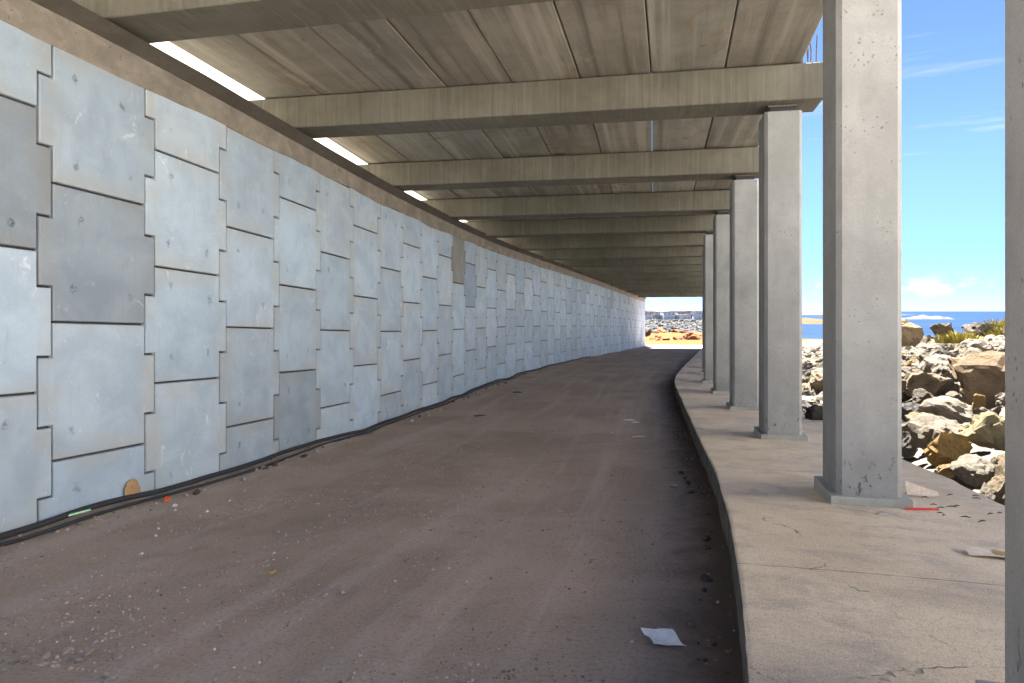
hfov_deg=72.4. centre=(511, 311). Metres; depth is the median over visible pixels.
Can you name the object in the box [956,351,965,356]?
boulder
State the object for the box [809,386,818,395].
boulder
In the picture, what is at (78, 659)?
loose stone
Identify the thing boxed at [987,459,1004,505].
boulder
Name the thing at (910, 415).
boulder
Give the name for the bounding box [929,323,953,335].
boulder
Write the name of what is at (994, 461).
boulder
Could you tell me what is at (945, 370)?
boulder
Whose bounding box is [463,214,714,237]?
crossbeam
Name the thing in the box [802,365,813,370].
boulder
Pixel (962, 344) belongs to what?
boulder
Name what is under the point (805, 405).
boulder
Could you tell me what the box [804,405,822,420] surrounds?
boulder
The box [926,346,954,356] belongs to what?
boulder
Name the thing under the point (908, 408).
boulder
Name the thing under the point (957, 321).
sea
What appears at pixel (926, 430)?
boulder
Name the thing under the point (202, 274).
retaining wall
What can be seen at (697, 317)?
house
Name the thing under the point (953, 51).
sky
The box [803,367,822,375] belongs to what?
boulder
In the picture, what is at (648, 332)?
earth heap
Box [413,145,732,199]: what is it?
roof bay
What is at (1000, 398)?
boulder
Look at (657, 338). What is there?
earth heap
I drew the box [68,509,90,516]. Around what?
plastic strip
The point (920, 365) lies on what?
boulder
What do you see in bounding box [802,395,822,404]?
boulder
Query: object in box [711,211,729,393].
concrete column
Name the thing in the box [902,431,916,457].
boulder
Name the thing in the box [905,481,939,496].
curled paper
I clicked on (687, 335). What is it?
earth heap
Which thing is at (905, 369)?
boulder
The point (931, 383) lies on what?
boulder
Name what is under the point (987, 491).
boulder
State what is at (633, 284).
crossbeam
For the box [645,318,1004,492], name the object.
ground
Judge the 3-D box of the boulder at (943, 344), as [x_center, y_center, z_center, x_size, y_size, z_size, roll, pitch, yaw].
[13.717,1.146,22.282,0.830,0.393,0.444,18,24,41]
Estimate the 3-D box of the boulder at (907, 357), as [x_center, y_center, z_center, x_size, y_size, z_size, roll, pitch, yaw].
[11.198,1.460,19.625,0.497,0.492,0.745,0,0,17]
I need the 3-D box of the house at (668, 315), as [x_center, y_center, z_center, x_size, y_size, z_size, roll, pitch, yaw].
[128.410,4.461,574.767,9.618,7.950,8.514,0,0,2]
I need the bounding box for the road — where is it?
[0,344,742,682]
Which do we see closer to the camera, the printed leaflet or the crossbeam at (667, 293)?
the printed leaflet
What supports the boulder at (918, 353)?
on the rock armour
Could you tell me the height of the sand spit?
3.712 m
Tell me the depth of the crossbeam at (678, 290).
64.60 m
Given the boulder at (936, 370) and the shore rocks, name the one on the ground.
the shore rocks
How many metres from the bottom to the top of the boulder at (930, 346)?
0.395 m
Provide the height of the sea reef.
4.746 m
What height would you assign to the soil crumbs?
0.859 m
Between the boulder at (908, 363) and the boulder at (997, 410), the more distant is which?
the boulder at (908, 363)
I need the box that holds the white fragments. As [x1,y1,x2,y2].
[40,397,653,681]
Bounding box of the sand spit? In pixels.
[802,318,822,323]
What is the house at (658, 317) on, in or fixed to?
on the ground
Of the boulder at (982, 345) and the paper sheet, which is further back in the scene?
the boulder at (982, 345)
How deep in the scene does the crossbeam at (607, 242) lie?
29.67 m
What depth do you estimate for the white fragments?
5.27 m
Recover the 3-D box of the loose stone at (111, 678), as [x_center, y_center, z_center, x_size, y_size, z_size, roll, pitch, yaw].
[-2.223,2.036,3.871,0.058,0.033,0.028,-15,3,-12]
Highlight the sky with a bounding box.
[645,0,1004,310]
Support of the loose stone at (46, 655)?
on the road
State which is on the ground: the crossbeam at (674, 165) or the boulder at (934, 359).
the boulder at (934, 359)
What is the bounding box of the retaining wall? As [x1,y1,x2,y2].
[0,0,645,532]
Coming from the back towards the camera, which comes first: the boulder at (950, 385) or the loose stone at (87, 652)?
the boulder at (950, 385)
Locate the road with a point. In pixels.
(366, 614)
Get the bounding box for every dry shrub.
[932,329,982,343]
[983,318,1004,328]
[984,324,1004,335]
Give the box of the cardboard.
[124,478,140,502]
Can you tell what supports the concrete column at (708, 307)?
on the pavement
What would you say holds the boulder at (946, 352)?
on the rock armour
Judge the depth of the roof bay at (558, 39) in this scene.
10.22 m
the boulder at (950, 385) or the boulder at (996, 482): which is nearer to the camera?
the boulder at (996, 482)
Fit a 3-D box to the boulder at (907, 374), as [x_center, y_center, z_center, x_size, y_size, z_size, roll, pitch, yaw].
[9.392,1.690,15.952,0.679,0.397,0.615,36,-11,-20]
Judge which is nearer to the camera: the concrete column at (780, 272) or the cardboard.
the cardboard
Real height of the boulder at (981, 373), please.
1.170 m
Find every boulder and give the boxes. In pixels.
[802,359,807,365]
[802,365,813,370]
[802,390,814,395]
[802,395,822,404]
[802,402,811,409]
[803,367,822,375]
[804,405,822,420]
[806,358,815,361]
[807,362,815,366]
[809,373,822,392]
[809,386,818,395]
[811,369,822,374]
[813,396,822,405]
[815,362,822,367]
[902,319,923,345]
[902,354,912,360]
[902,366,922,372]
[902,379,906,392]
[902,402,920,421]
[902,423,908,431]
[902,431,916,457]
[903,387,911,396]
[904,358,918,366]
[904,412,917,420]
[905,371,913,378]
[906,372,947,394]
[907,412,963,449]
[908,347,921,354]
[911,350,927,360]
[912,388,933,403]
[917,360,924,368]
[917,396,975,423]
[918,355,926,362]
[921,335,933,341]
[922,353,953,372]
[924,430,972,466]
[925,343,939,350]
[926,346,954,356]
[928,342,947,346]
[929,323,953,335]
[932,363,943,373]
[933,391,945,396]
[936,464,953,478]
[938,377,959,392]
[939,349,956,357]
[940,366,956,382]
[945,391,962,401]
[947,350,1004,409]
[949,454,994,487]
[950,349,958,354]
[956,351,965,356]
[959,339,974,348]
[960,411,1004,450]
[961,322,998,337]
[963,347,981,355]
[966,339,993,351]
[972,393,985,411]
[974,407,992,413]
[979,482,1001,502]
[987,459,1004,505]
[990,340,1004,347]
[990,406,1003,415]
[990,454,1004,467]
[995,392,1004,406]
[999,407,1004,416]
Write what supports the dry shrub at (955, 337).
on the rock armour
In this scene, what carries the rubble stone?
on the road
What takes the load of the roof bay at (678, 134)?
on the crossbeam at (674, 165)
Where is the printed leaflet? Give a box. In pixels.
[963,545,1004,556]
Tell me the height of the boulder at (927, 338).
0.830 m
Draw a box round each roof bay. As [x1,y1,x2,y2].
[169,0,822,98]
[328,69,762,163]
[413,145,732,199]
[466,186,714,221]
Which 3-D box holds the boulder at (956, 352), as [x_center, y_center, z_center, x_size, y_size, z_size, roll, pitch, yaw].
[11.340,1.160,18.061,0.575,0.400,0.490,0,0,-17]
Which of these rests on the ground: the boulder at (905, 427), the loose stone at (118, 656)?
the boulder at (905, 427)
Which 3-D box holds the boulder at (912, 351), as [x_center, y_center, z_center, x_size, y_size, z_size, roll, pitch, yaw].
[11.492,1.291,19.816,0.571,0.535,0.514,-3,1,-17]
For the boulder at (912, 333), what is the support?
on the ground
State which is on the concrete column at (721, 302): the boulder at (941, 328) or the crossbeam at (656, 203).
the crossbeam at (656, 203)
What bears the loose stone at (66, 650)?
on the road
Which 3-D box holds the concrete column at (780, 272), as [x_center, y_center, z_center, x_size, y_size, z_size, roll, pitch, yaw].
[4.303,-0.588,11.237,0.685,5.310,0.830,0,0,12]
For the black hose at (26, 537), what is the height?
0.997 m
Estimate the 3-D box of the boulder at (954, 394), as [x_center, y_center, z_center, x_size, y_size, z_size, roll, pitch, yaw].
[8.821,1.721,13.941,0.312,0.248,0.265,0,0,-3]
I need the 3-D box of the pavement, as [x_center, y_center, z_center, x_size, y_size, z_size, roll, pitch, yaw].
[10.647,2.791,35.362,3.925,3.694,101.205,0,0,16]
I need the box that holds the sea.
[802,311,1004,338]
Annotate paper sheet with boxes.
[641,628,685,645]
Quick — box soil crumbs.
[668,398,734,681]
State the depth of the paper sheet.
4.15 m
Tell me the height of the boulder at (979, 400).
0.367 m
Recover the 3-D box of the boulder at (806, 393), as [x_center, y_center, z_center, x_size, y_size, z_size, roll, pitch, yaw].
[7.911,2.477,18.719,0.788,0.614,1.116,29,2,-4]
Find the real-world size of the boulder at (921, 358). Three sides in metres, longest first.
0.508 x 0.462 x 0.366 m
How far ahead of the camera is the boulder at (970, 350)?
15.54 m
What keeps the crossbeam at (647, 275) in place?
on the retaining wall
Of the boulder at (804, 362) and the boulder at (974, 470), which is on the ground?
the boulder at (974, 470)
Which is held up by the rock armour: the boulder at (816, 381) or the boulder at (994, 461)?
the boulder at (816, 381)
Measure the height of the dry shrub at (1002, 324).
0.569 m
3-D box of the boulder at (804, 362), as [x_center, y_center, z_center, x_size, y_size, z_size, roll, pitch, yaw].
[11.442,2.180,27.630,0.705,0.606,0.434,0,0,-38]
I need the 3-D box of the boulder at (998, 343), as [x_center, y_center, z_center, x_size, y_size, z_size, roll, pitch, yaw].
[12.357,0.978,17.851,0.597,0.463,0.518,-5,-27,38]
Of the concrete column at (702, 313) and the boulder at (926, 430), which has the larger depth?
the concrete column at (702, 313)
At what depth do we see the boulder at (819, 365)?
24.69 m
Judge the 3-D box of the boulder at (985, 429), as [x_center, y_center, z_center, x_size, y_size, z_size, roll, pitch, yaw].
[6.667,1.734,9.969,0.652,0.628,0.660,-29,11,-10]
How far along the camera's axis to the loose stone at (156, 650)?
4.22 m
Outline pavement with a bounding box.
[674,349,1004,682]
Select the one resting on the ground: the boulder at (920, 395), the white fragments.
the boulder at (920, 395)
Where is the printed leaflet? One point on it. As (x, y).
(971, 550)
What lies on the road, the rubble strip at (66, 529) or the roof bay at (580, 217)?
the rubble strip at (66, 529)
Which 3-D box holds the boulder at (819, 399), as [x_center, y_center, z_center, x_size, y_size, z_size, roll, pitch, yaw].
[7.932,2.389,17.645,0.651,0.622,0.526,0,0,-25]
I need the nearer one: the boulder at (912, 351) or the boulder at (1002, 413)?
the boulder at (1002, 413)
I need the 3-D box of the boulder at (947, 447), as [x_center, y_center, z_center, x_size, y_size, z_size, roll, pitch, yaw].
[6.065,1.937,9.726,0.661,0.549,0.424,13,22,-28]
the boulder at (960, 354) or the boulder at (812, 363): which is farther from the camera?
the boulder at (812, 363)
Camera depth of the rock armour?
23.39 m
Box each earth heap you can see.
[645,330,651,336]
[651,336,661,340]
[657,327,666,332]
[673,336,684,339]
[682,331,693,338]
[686,334,701,339]
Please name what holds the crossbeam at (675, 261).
on the concrete column
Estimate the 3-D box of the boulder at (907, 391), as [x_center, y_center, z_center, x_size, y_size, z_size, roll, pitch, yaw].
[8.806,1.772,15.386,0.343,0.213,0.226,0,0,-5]
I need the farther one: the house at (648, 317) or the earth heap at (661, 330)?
the house at (648, 317)
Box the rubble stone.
[192,489,199,494]
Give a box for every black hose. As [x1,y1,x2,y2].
[0,356,590,539]
[0,373,526,546]
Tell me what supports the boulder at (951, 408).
on the boulder at (910, 415)
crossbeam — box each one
[72,0,557,43]
[249,35,822,138]
[359,147,758,190]
[421,190,729,219]
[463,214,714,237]
[497,233,705,250]
[530,246,702,259]
[554,257,701,267]
[572,265,701,273]
[587,272,701,277]
[600,277,701,282]
[612,282,701,286]
[619,286,701,289]
[627,289,701,292]
[633,292,701,294]
[638,295,701,296]
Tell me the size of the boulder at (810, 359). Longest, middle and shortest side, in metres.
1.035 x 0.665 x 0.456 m
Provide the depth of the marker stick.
6.15 m
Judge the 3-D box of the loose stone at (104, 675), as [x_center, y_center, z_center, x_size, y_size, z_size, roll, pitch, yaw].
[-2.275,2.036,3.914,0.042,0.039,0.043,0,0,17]
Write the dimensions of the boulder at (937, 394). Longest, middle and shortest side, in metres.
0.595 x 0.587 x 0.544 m
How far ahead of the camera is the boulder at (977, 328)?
20.81 m
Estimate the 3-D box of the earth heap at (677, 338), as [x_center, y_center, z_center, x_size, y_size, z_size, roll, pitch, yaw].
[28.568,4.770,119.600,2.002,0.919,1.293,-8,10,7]
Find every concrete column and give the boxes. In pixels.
[701,231,712,382]
[701,248,702,374]
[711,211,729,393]
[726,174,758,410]
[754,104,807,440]
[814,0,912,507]
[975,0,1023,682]
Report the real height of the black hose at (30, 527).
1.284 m
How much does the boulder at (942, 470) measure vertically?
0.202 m
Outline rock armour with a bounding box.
[802,334,1004,412]
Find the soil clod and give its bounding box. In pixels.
[700,573,713,581]
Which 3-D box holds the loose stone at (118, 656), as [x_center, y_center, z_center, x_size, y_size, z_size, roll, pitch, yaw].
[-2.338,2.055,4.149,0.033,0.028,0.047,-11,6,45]
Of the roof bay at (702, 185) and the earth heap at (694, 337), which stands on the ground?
the earth heap at (694, 337)
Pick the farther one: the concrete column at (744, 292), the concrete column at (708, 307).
the concrete column at (708, 307)
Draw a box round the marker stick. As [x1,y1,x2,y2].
[901,507,938,510]
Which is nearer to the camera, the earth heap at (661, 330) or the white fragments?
the white fragments
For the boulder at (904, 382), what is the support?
on the rock armour
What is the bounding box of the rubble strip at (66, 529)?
[0,362,570,546]
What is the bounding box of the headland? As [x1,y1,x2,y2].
[678,310,906,314]
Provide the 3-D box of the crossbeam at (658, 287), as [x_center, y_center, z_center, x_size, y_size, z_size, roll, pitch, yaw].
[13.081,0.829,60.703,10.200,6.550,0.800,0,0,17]
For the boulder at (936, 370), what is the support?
on the boulder
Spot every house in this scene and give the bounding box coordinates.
[645,315,652,319]
[653,315,662,319]
[662,312,674,319]
[680,315,690,318]
[692,315,701,319]
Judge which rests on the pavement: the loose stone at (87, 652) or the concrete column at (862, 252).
the concrete column at (862, 252)
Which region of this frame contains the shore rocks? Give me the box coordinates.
[645,319,701,332]
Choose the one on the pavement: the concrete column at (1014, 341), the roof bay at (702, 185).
the concrete column at (1014, 341)
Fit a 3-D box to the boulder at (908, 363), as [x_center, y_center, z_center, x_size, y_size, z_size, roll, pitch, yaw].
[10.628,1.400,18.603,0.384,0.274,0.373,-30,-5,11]
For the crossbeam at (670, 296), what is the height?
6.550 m
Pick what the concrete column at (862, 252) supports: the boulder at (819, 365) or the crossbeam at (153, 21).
the crossbeam at (153, 21)
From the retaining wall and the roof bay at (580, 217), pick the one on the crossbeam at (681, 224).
the roof bay at (580, 217)
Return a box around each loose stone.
[41,652,50,658]
[61,646,73,654]
[73,657,81,661]
[81,649,94,656]
[100,672,108,677]
[104,675,115,681]
[113,654,121,659]
[153,647,158,652]
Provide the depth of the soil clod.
5.18 m
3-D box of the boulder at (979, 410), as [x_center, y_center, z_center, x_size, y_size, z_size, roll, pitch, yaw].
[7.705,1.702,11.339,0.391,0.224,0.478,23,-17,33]
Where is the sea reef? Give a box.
[902,315,952,318]
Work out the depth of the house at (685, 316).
592.22 m

